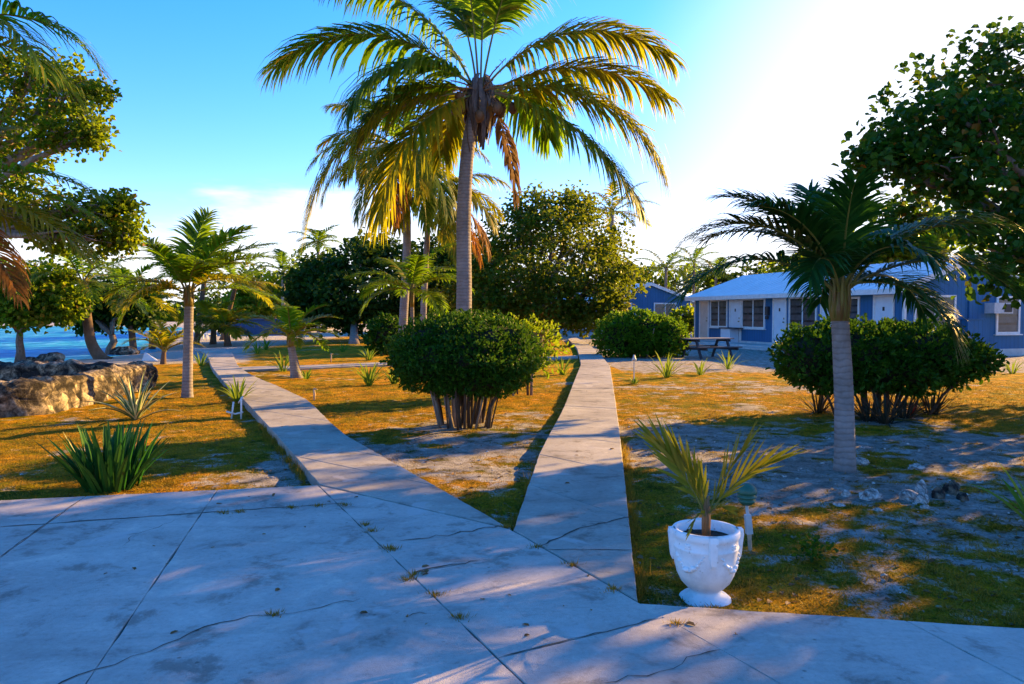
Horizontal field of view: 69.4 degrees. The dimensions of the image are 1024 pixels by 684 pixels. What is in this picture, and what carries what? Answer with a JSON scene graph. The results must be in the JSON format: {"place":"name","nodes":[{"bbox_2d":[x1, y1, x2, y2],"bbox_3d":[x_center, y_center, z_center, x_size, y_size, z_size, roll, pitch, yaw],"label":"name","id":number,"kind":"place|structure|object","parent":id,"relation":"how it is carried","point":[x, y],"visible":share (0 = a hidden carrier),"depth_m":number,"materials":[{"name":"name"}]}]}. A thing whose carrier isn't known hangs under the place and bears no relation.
{"place":"outdoors","nodes":[
{"label":"outdoors","id":0,"kind":"place"},
{"bbox_2d":[0,326,183,362],"bbox_3d":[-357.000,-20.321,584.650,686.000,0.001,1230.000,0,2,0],"label":"sea","id":1,"kind":"structure","parent":0,"point":[68,344],"depth_m":46.77,"materials":[{"name":"liquid"}]},
{"bbox_2d":[193,348,510,529],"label":"path","id":2,"kind":"structure","parent":0,"point":[308,433],"depth_m":7.96,"materials":[{"name":"concrete"}]},
{"bbox_2d":[240,355,577,371],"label":"path","id":3,"kind":"structure","parent":0,"point":[275,368],"depth_m":21.94,"materials":[{"name":"concrete"}]},
{"bbox_2d":[0,485,1023,683],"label":"plaza","id":4,"kind":"structure","parent":0,"point":[71,612],"depth_m":3.67,"materials":[{"name":"concrete"}]},
{"bbox_2d":[0,321,1023,627],"bbox_3d":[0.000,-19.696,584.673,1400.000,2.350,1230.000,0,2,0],"label":"ground","id":5,"kind":"structure","parent":0,"point":[818,481],"depth_m":8.37,"materials":[{"name":"plant"}]},
{"bbox_2d":[36,352,64,361],"bbox_3d":[-17.603,0.652,28.230,1.089,0.534,0.793,0,2,0],"label":"shore rock","id":6,"kind":"object","parent":5,"relation":"on","point":[52,356],"visible":0.61,"depth_m":28.00,"materials":[{"name":"stone"}]},
{"bbox_2d":[0,256,102,362],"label":"beach tree","id":7,"kind":"object","parent":5,"relation":"on","point":[54,300],"visible":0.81,"depth_m":24.61,"materials":[{"name":"green plant"}]},
{"bbox_2d":[0,125,111,308],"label":"coconut palm","id":8,"kind":"object","parent":5,"relation":"on","point":[21,286],"visible":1,"depth_m":8.55,"materials":[{"name":"green plant"}]},
{"bbox_2d":[0,0,113,131],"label":"coconut palm","id":9,"kind":"object","parent":5,"relation":"on","point":[57,75],"visible":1,"depth_m":9.47,"materials":[{"name":"green plant"}]},
{"bbox_2d":[0,359,118,381],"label":"stone wall","id":10,"kind":"structure","parent":5,"relation":"on","point":[9,371],"depth_m":16.47,"materials":[{"name":"stone"}]},
{"bbox_2d":[0,47,155,268],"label":"sea grape tree","id":11,"kind":"object","parent":5,"relation":"on","point":[50,111],"visible":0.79,"depth_m":11.92,"materials":[{"name":"green plant"}]},
{"bbox_2d":[0,361,158,417],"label":"stone wall","id":12,"kind":"structure","parent":5,"relation":"on","point":[36,395],"depth_m":12.48,"materials":[{"name":"stone"}]},
{"bbox_2d":[4,243,165,358],"bbox_3d":[-15.219,-1.394,26.390,5.038,4.538,5.149,0,2,0],"label":"coconut palm","id":13,"kind":"object","parent":5,"relation":"on","point":[94,349],"visible":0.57,"depth_m":26.13,"materials":[{"name":"green plant"}]},
{"bbox_2d":[32,419,170,493],"bbox_3d":[-3.738,1.026,6.855,1.310,0.656,1.163,0,2,0],"label":"aloe plant","id":14,"kind":"object","parent":5,"relation":"on","point":[117,466],"visible":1,"depth_m":6.71,"materials":[{"name":"green plant"}]},
{"bbox_2d":[72,270,167,354],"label":"beach tree","id":15,"kind":"object","parent":5,"relation":"on","point":[104,320],"visible":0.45,"depth_m":33.50,"materials":[{"name":"green plant"}]},
{"bbox_2d":[110,346,139,354],"bbox_3d":[-17.200,0.492,32.916,1.209,0.638,0.956,0,2,0],"label":"shore rock","id":16,"kind":"object","parent":5,"relation":"on","point":[124,350],"visible":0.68,"depth_m":32.64,"materials":[{"name":"stone"}]},
{"bbox_2d":[70,263,182,348],"bbox_3d":[-17.346,-1.490,33.899,5.060,4.317,5.082,0,2,0],"label":"coconut palm","id":17,"kind":"object","parent":5,"relation":"on","point":[131,335],"visible":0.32,"depth_m":33.67,"materials":[{"name":"green plant"}]},
{"bbox_2d":[82,367,178,419],"bbox_3d":[-5.806,0.792,11.248,1.388,0.809,1.262,0,2,0],"label":"agave plant","id":18,"kind":"object","parent":5,"relation":"on","point":[133,408],"visible":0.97,"depth_m":11.19,"materials":[{"name":"green plant"}]},
{"bbox_2d":[142,353,156,360],"bbox_3d":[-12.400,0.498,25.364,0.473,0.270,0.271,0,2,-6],"label":"lounge chair","id":19,"kind":"object","parent":5,"relation":"on","point":[147,357],"visible":1,"depth_m":25.27,"materials":[{"name":"white paint"}]},
{"bbox_2d":[116,280,183,348],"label":"coconut palm","id":20,"kind":"object","parent":5,"relation":"on","point":[162,297],"visible":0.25,"depth_m":38.06,"materials":[{"name":"green plant"}]},
{"bbox_2d":[121,319,204,363],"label":"young palm","id":21,"kind":"object","parent":5,"relation":"on","point":[166,337],"visible":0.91,"depth_m":23.59,"materials":[{"name":"green plant"}]},
{"bbox_2d":[101,206,293,397],"bbox_3d":[-6.006,-0.762,14.191,3.510,3.882,2.807,0,2,0],"label":"coconut palm","id":22,"kind":"object","parent":5,"relation":"on","point":[182,264],"visible":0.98,"depth_m":14.11,"materials":[{"name":"green plant"}]},
{"bbox_2d":[174,287,227,321],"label":"background tree","id":23,"kind":"object","parent":5,"relation":"on","point":[214,297],"visible":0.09,"depth_m":77.98,"materials":[{"name":"green plant"}]},
{"bbox_2d":[193,350,211,365],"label":"lily plant","id":24,"kind":"object","parent":5,"relation":"on","point":[198,361],"visible":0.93,"depth_m":22.72,"materials":[{"name":"green plant"}]},
{"bbox_2d":[60,300,365,322],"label":"wood","id":25,"kind":"object","parent":5,"relation":"on","point":[170,319],"depth_m":120.64,"materials":[{"name":"green plant"}]},
{"bbox_2d":[158,234,271,342],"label":"coconut palm","id":26,"kind":"object","parent":5,"relation":"on","point":[201,297],"visible":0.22,"depth_m":40.71,"materials":[{"name":"green plant"}]},
{"bbox_2d":[181,299,254,344],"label":"coconut palm","id":27,"kind":"object","parent":5,"relation":"on","point":[204,305],"visible":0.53,"depth_m":38.98,"materials":[{"name":"green plant"}]},
{"bbox_2d":[193,305,264,346],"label":"coconut palm","id":28,"kind":"object","parent":5,"relation":"on","point":[228,318],"visible":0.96,"depth_m":36.59,"materials":[{"name":"green plant"}]},
{"bbox_2d":[226,396,242,418],"bbox_3d":[-4.286,1.034,11.425,0.319,0.401,0.082,1,2,14],"label":"white stake light","id":29,"kind":"object","parent":5,"relation":"on","point":[240,403],"visible":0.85,"depth_m":11.39,"materials":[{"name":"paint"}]},
{"bbox_2d":[218,376,256,401],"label":"lily plant","id":30,"kind":"object","parent":5,"relation":"on","point":[237,394],"visible":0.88,"depth_m":13.41,"materials":[{"name":"green plant"}]},
{"bbox_2d":[205,251,285,339],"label":"coconut palm","id":31,"kind":"object","parent":5,"relation":"on","point":[240,273],"visible":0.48,"depth_m":45.38,"materials":[{"name":"green plant"}]},
{"bbox_2d":[214,264,280,318],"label":"background tree","id":32,"kind":"object","parent":5,"relation":"on","point":[260,306],"visible":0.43,"depth_m":63.91,"materials":[{"name":"green plant"}]},
{"bbox_2d":[219,319,310,334],"bbox_3d":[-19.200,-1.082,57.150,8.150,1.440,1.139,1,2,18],"label":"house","id":33,"kind":"structure","parent":5,"relation":"on","point":[256,330],"depth_m":56.79,"materials":[{"name":"blue paint"}]},
{"bbox_2d":[249,246,314,304],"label":"coconut palm","id":34,"kind":"object","parent":5,"relation":"on","point":[283,256],"visible":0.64,"depth_m":59.62,"materials":[{"name":"green plant"}]},
{"bbox_2d":[267,351,299,371],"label":"lily plant","id":35,"kind":"object","parent":5,"relation":"on","point":[281,367],"visible":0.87,"depth_m":20.73,"materials":[{"name":"green plant"}]},
{"bbox_2d":[237,303,342,377],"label":"young palm","id":36,"kind":"object","parent":5,"relation":"on","point":[292,319],"visible":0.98,"depth_m":18.39,"materials":[{"name":"green plant"}]},
{"bbox_2d":[269,249,335,317],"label":"background tree","id":37,"kind":"object","parent":5,"relation":"on","point":[277,290],"visible":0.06,"depth_m":63.79,"materials":[{"name":"green plant"}]},
{"bbox_2d":[297,368,311,378],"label":"lily plant","id":38,"kind":"object","parent":5,"relation":"on","point":[307,375],"visible":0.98,"depth_m":18.17,"materials":[{"name":"green plant"}]},
{"bbox_2d":[288,224,342,332],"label":"coconut palm","id":39,"kind":"object","parent":5,"relation":"on","point":[319,236],"visible":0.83,"depth_m":63.19,"materials":[{"name":"green plant"}]},
{"bbox_2d":[358,348,378,360],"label":"lily plant","id":40,"kind":"object","parent":5,"relation":"on","point":[369,355],"visible":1,"depth_m":25.67,"materials":[{"name":"green plant"}]},
{"bbox_2d":[352,362,388,385],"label":"lily plant","id":41,"kind":"object","parent":5,"relation":"on","point":[368,378],"visible":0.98,"depth_m":16.61,"materials":[{"name":"green plant"}]},
{"bbox_2d":[276,227,471,343],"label":"shade tree","id":42,"kind":"object","parent":5,"relation":"on","point":[314,281],"visible":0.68,"depth_m":42.53,"materials":[{"name":"green plant"}]},
{"bbox_2d":[362,311,398,354],"bbox_3d":[-4.899,-0.298,28.991,2.063,1.837,1.794,0,2,0],"label":"shrub","id":43,"kind":"object","parent":5,"relation":"on","point":[379,328],"visible":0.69,"depth_m":28.62,"materials":[{"name":"green plant"}]},
{"bbox_2d":[305,84,491,331],"bbox_3d":[-3.513,-3.855,23.222,5.794,9.356,4.464,-1,2,-16],"label":"coconut palm","id":44,"kind":"object","parent":5,"relation":"on","point":[425,185],"visible":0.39,"depth_m":22.27,"materials":[{"name":"green plant"}]},
{"bbox_2d":[346,241,474,324],"bbox_3d":[-2.836,-0.931,20.568,3.689,3.708,3.460,0,2,0],"label":"young palm","id":45,"kind":"object","parent":5,"relation":"on","point":[415,270],"visible":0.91,"depth_m":20.24,"materials":[{"name":"green plant"}]},
{"bbox_2d":[358,154,512,320],"bbox_3d":[-2.539,-3.034,24.805,5.050,7.715,4.262,-1,2,-27],"label":"coconut palm","id":46,"kind":"object","parent":5,"relation":"on","point":[447,233],"visible":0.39,"depth_m":24.01,"materials":[{"name":"green plant"}]},
{"bbox_2d":[412,233,497,312],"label":"shade tree","id":47,"kind":"object","parent":5,"relation":"on","point":[441,267],"depth_m":49.01,"materials":[{"name":"green plant"}]},
{"bbox_2d":[377,307,551,430],"bbox_3d":[-0.660,0.382,10.520,2.460,1.763,2.347,0,2,0],"label":"clipped bush","id":48,"kind":"object","parent":5,"relation":"on","point":[459,357],"visible":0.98,"depth_m":9.92,"materials":[{"name":"green plant"}]},
{"bbox_2d":[256,0,690,399],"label":"coconut palm","id":49,"kind":"object","parent":5,"relation":"on","point":[473,111],"visible":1,"depth_m":13.74,"materials":[{"name":"green plant"}]},
{"bbox_2d":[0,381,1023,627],"bbox_3d":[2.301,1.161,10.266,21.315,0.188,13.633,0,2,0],"label":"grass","id":50,"kind":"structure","parent":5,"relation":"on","point":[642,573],"depth_m":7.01,"materials":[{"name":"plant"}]},
{"bbox_2d":[20,395,1022,605],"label":"pebbles","id":51,"kind":"object","parent":5,"relation":"on","point":[884,574],"visible":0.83,"depth_m":7.20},
{"bbox_2d":[494,312,574,395],"bbox_3d":[-0.014,0.258,14.638,2.470,1.688,1.391,0,2,0],"label":"shrub","id":52,"kind":"object","parent":5,"relation":"on","point":[555,339],"visible":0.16,"depth_m":14.55,"materials":[{"name":"green plant"}]},
{"bbox_2d":[428,179,659,342],"bbox_3d":[2.006,-4.090,40.551,12.146,9.347,11.174,1,2,23],"label":"sea grape tree","id":53,"kind":"object","parent":5,"relation":"on","point":[576,311],"visible":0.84,"depth_m":38.12,"materials":[{"name":"green plant"}]},
{"bbox_2d":[104,381,1023,635],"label":"leaf litter","id":54,"kind":"object","parent":5,"relation":"on","point":[888,579],"visible":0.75,"depth_m":5.66,"materials":[{"name":"plant"}]},
{"bbox_2d":[552,357,577,374],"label":"lily plant","id":55,"kind":"object","parent":5,"relation":"on","point":[566,366],"visible":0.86,"depth_m":19.37,"materials":[{"name":"green plant"}]},
{"bbox_2d":[578,181,661,244],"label":"coconut palm","id":56,"kind":"object","parent":5,"relation":"on","point":[611,206],"visible":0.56,"depth_m":51.23,"materials":[{"name":"green plant"}]},
{"bbox_2d":[553,282,693,336],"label":"house","id":57,"kind":"structure","parent":5,"relation":"on","point":[654,299],"depth_m":52.06,"materials":[{"name":"blue paint"}]},
{"bbox_2d":[654,303,676,315],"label":"window","id":58,"kind":"structure","parent":57,"relation":"in","point":[657,306],"depth_m":52.21,"materials":[{"name":"white glass"}]},
{"bbox_2d":[589,305,690,357],"bbox_3d":[4.741,-0.375,27.613,3.835,1.984,2.345,0,2,0],"label":"hedge","id":59,"kind":"object","parent":5,"relation":"on","point":[646,333],"visible":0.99,"depth_m":26.95,"materials":[{"name":"green plant"}]},
{"bbox_2d":[619,261,703,294],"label":"background tree","id":60,"kind":"object","parent":5,"relation":"on","point":[659,281],"visible":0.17,"depth_m":81.77,"materials":[{"name":"green plant"}]},
{"bbox_2d":[632,246,700,287],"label":"coconut palm","id":61,"kind":"object","parent":5,"relation":"on","point":[666,274],"visible":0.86,"depth_m":75.61,"materials":[{"name":"green plant"}]},
{"bbox_2d":[644,352,690,377],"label":"lily plant","id":62,"kind":"object","parent":5,"relation":"on","point":[666,373],"visible":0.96,"depth_m":18.45,"materials":[{"name":"green plant"}]},
{"bbox_2d":[668,303,693,337],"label":"shrub","id":63,"kind":"object","parent":5,"relation":"on","point":[687,317],"visible":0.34,"depth_m":42.54,"materials":[{"name":"green plant"}]},
{"bbox_2d":[667,242,725,305],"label":"coconut palm","id":64,"kind":"object","parent":5,"relation":"on","point":[695,255],"visible":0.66,"depth_m":79.39,"materials":[{"name":"green plant"}]},
{"bbox_2d":[694,359,714,374],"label":"lily plant","id":65,"kind":"object","parent":5,"relation":"on","point":[700,371],"visible":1,"depth_m":19.42,"materials":[{"name":"green plant"}]},
{"bbox_2d":[668,518,743,607],"bbox_3d":[1.087,1.262,4.166,0.376,0.439,0.376,2,3,35],"label":"urn planter","id":66,"kind":"object","parent":5,"relation":"on","point":[706,567],"visible":0.94,"depth_m":4.05,"materials":[{"name":"white paint"}]},
{"bbox_2d":[631,413,804,539],"bbox_3d":[1.176,0.754,4.120,1.031,0.734,0.382,0,2,0],"label":"potted palm","id":67,"kind":"object","parent":66,"relation":"in","point":[676,461],"visible":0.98,"depth_m":4.15,"materials":[{"name":"green plant"}]},
{"bbox_2d":[681,337,742,358],"bbox_3d":[7.096,0.246,26.916,1.800,0.786,1.700,-1,2,-20],"label":"picnic table","id":68,"kind":"object","parent":5,"relation":"on","point":[715,346],"visible":0.83,"depth_m":26.67,"materials":[{"name":"brown wood"}]},
{"bbox_2d":[691,255,747,291],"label":"coconut palm","id":69,"kind":"object","parent":5,"relation":"on","point":[715,279],"visible":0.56,"depth_m":69.03,"materials":[{"name":"green plant"}]},
{"bbox_2d":[715,352,742,368],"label":"lily plant","id":70,"kind":"object","parent":5,"relation":"on","point":[728,363],"visible":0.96,"depth_m":21.50,"materials":[{"name":"green plant"}]},
{"bbox_2d":[695,261,770,292],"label":"background tree","id":71,"kind":"object","parent":5,"relation":"on","point":[721,280],"visible":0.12,"depth_m":70.07,"materials":[{"name":"green plant"}]},
{"bbox_2d":[736,482,756,550],"bbox_3d":[1.595,1.215,5.035,0.138,0.521,0.138,0,2,0],"label":"garden light","id":72,"kind":"object","parent":5,"relation":"on","point":[746,494],"visible":0.97,"depth_m":5.00,"materials":[{"name":"grey plastic"}]},
{"bbox_2d":[758,247,808,273],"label":"background tree","id":73,"kind":"object","parent":5,"relation":"on","point":[763,269],"visible":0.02,"depth_m":61.56,"materials":[{"name":"green plant"}]},
{"bbox_2d":[788,392,833,415],"bbox_3d":[4.994,0.946,12.084,1.033,0.548,1.060,0,2,0],"label":"bromeliad","id":74,"kind":"object","parent":5,"relation":"on","point":[820,404],"visible":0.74,"depth_m":12.03,"materials":[{"name":"green plant"}]},
{"bbox_2d":[786,532,839,567],"bbox_3d":[1.946,1.349,4.791,0.328,0.237,0.252,2,3,36],"label":"weed","id":75,"kind":"object","parent":5,"relation":"on","point":[813,546],"visible":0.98,"depth_m":4.76,"materials":[{"name":"green plant"}]},
{"bbox_2d":[660,163,1023,472],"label":"young palm","id":76,"kind":"object","parent":5,"relation":"on","point":[837,251],"visible":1,"depth_m":7.29,"materials":[{"name":"green plant"}]},
{"bbox_2d":[841,489,851,496],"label":"rock","id":77,"kind":"object","parent":5,"relation":"on","point":[845,493],"visible":1,"depth_m":6.45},
{"bbox_2d":[685,257,1023,355],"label":"house","id":78,"kind":"structure","parent":5,"relation":"on","point":[756,312],"depth_m":32.27,"materials":[{"name":"blue paint"}]},
{"bbox_2d":[699,300,708,337],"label":"door","id":79,"kind":"structure","parent":78,"relation":"in","point":[703,305],"depth_m":40.28,"materials":[{"name":"beige paint"}]},
{"bbox_2d":[708,300,727,327],"bbox_3d":[10.853,-1.474,38.883,0.160,1.505,1.820,-1,2,-16],"label":"window","id":80,"kind":"structure","parent":78,"relation":"in","point":[718,308],"depth_m":38.86,"materials":[{"name":"glass"}]},
{"bbox_2d":[729,299,740,340],"bbox_3d":[11.294,-1.116,37.422,0.130,2.060,1.060,-1,2,-16],"label":"door","id":81,"kind":"structure","parent":78,"relation":"in","point":[734,305],"depth_m":37.37,"materials":[{"name":"paint"}]},
{"bbox_2d":[741,298,765,329],"bbox_3d":[11.701,-1.362,35.930,0.160,1.505,2.070,-1,2,-16],"label":"window","id":82,"kind":"structure","parent":78,"relation":"in","point":[752,310],"depth_m":35.89,"materials":[{"name":"glass"}]},
{"bbox_2d":[772,298,786,342],"bbox_3d":[12.282,-0.985,33.964,0.130,2.060,1.010,-1,2,-16],"label":"door","id":83,"kind":"structure","parent":78,"relation":"in","point":[779,305],"depth_m":34.02,"materials":[{"name":"paint"}]},
{"bbox_2d":[788,297,817,329],"bbox_3d":[12.743,-1.251,32.407,0.100,1.460,1.870,-1,2,-16],"label":"window","id":84,"kind":"structure","parent":78,"relation":"in","point":[795,309],"depth_m":32.58,"materials":[{"name":"grey glass"}]},
{"bbox_2d":[850,297,859,325],"bbox_3d":[13.570,-1.192,29.523,0.100,1.220,0.870,-1,2,-16],"label":"window","id":85,"kind":"structure","parent":78,"relation":"in","point":[855,301],"depth_m":29.32,"materials":[{"name":"white glass"}]},
{"bbox_2d":[873,294,894,323],"bbox_3d":[14.018,-0.756,27.926,0.130,2.060,1.030,-1,2,-16],"label":"door","id":86,"kind":"structure","parent":78,"relation":"in","point":[883,305],"depth_m":27.91,"materials":[{"name":"paint"}]},
{"bbox_2d":[913,295,956,329],"bbox_3d":[15.622,-1.055,27.359,1.920,1.370,0.100,-1,2,-16],"label":"window","id":87,"kind":"structure","parent":78,"relation":"in","point":[951,302],"depth_m":27.45,"materials":[{"name":"white glass"}]},
{"bbox_2d":[994,296,1022,334],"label":"window","id":88,"kind":"structure","parent":78,"relation":"in","point":[1005,323],"depth_m":28.30,"materials":[{"name":"white glass"}]},
{"bbox_2d":[856,457,869,464],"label":"rock","id":89,"kind":"object","parent":5,"relation":"on","point":[861,461],"visible":0.63,"depth_m":7.90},
{"bbox_2d":[859,488,882,500],"bbox_3d":[3.099,1.310,6.365,0.191,0.111,0.151,-1,2,-14],"label":"rock","id":90,"kind":"object","parent":5,"relation":"on","point":[871,494],"visible":1,"depth_m":6.33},
{"bbox_2d":[854,390,904,421],"bbox_3d":[5.385,0.970,11.218,0.935,0.553,1.038,-1,2,-27],"label":"bromeliad","id":91,"kind":"object","parent":5,"relation":"on","point":[866,413],"visible":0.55,"depth_m":11.15,"materials":[{"name":"green plant"}]},
{"bbox_2d":[765,313,1009,414],"bbox_3d":[5.939,0.377,11.812,3.758,1.692,2.271,0,2,0],"label":"spreading bush","id":92,"kind":"object","parent":5,"relation":"on","point":[907,357],"visible":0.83,"depth_m":11.29,"materials":[{"name":"green plant"}]},
{"bbox_2d":[855,389,921,427],"bbox_3d":[5.442,0.927,10.768,1.038,0.525,1.029,0,2,0],"label":"bromeliad","id":93,"kind":"object","parent":5,"relation":"on","point":[883,418],"visible":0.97,"depth_m":10.72,"materials":[{"name":"green plant"}]},
{"bbox_2d":[853,208,961,264],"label":"background tree","id":94,"kind":"object","parent":5,"relation":"on","point":[896,255],"visible":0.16,"depth_m":45.56,"materials":[{"name":"green plant"}]},
{"bbox_2d":[898,489,917,501],"bbox_3d":[3.412,1.319,6.365,0.154,0.100,0.136,-1,3,-33],"label":"rock","id":95,"kind":"object","parent":5,"relation":"on","point":[907,495],"visible":0.91,"depth_m":6.33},
{"bbox_2d":[886,392,937,419],"bbox_3d":[6.102,0.950,11.423,0.998,0.526,1.003,0,2,0],"label":"bromeliad","id":96,"kind":"object","parent":5,"relation":"on","point":[906,413],"visible":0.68,"depth_m":11.36,"materials":[{"name":"green plant"}]},
{"bbox_2d":[908,463,925,469],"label":"rock","id":97,"kind":"object","parent":5,"relation":"on","point":[916,466],"visible":0.97,"depth_m":7.66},
{"bbox_2d":[915,479,926,492],"bbox_3d":[3.678,1.300,6.658,0.100,0.129,0.083,1,2,23],"label":"rock","id":98,"kind":"object","parent":5,"relation":"on","point":[920,485],"visible":0.84,"depth_m":6.63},
{"bbox_2d":[914,492,929,503],"bbox_3d":[3.474,1.324,6.266,0.119,0.106,0.092,0,2,0],"label":"rock","id":99,"kind":"object","parent":5,"relation":"on","point":[922,497],"visible":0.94,"depth_m":6.24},
{"bbox_2d":[830,15,1023,309],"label":"sea grape tree","id":100,"kind":"object","parent":5,"relation":"on","point":[970,119],"visible":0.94,"depth_m":12.33,"materials":[{"name":"green plant"}]},
{"bbox_2d":[909,387,959,414],"bbox_3d":[6.698,0.923,11.877,1.009,0.564,1.042,0,2,0],"label":"bromeliad","id":101,"kind":"object","parent":5,"relation":"on","point":[927,405],"visible":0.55,"depth_m":11.80,"materials":[{"name":"green plant"}]},
{"bbox_2d":[931,487,944,498],"bbox_3d":[3.710,1.315,6.437,0.098,0.116,0.109,2,3,45],"label":"rock","id":102,"kind":"object","parent":5,"relation":"on","point":[938,493],"visible":0.94,"depth_m":6.41,"materials":[{"name":"stone"}]},
{"bbox_2d":[942,480,960,494],"bbox_3d":[3.924,1.297,6.620,0.143,0.138,0.113,-1,2,-27],"label":"rock","id":103,"kind":"object","parent":5,"relation":"on","point":[952,487],"visible":0.91,"depth_m":6.58,"materials":[{"name":"stone"}]},
{"bbox_2d":[956,492,968,500],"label":"rock","id":104,"kind":"object","parent":5,"relation":"on","point":[962,496],"visible":0.9,"depth_m":6.38,"materials":[{"name":"stone"}]},
{"bbox_2d":[932,180,1012,250],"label":"background tree","id":105,"kind":"object","parent":5,"relation":"on","point":[957,245],"visible":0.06,"depth_m":60.36,"materials":[{"name":"green plant"}]},
{"bbox_2d":[972,462,1023,519],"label":"lily plant","id":106,"kind":"object","parent":5,"relation":"on","point":[1020,502],"visible":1,"depth_m":5.59,"materials":[{"name":"green plant"}]},
{"bbox_2d":[1004,360,1023,373],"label":"lily plant","id":107,"kind":"object","parent":5,"relation":"on","point":[1009,370],"visible":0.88,"depth_m":20.04,"materials":[{"name":"green plant"}]},
{"bbox_2d":[0,0,1023,307],"label":"sky","id":108,"kind":"structure","parent":0,"point":[770,99],"materials":[{"name":"blue"}]},
{"bbox_2d":[513,337,637,601],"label":"path","id":109,"kind":"structure","parent":0,"point":[589,494],"depth_m":6.38,"materials":[{"name":"concrete"}]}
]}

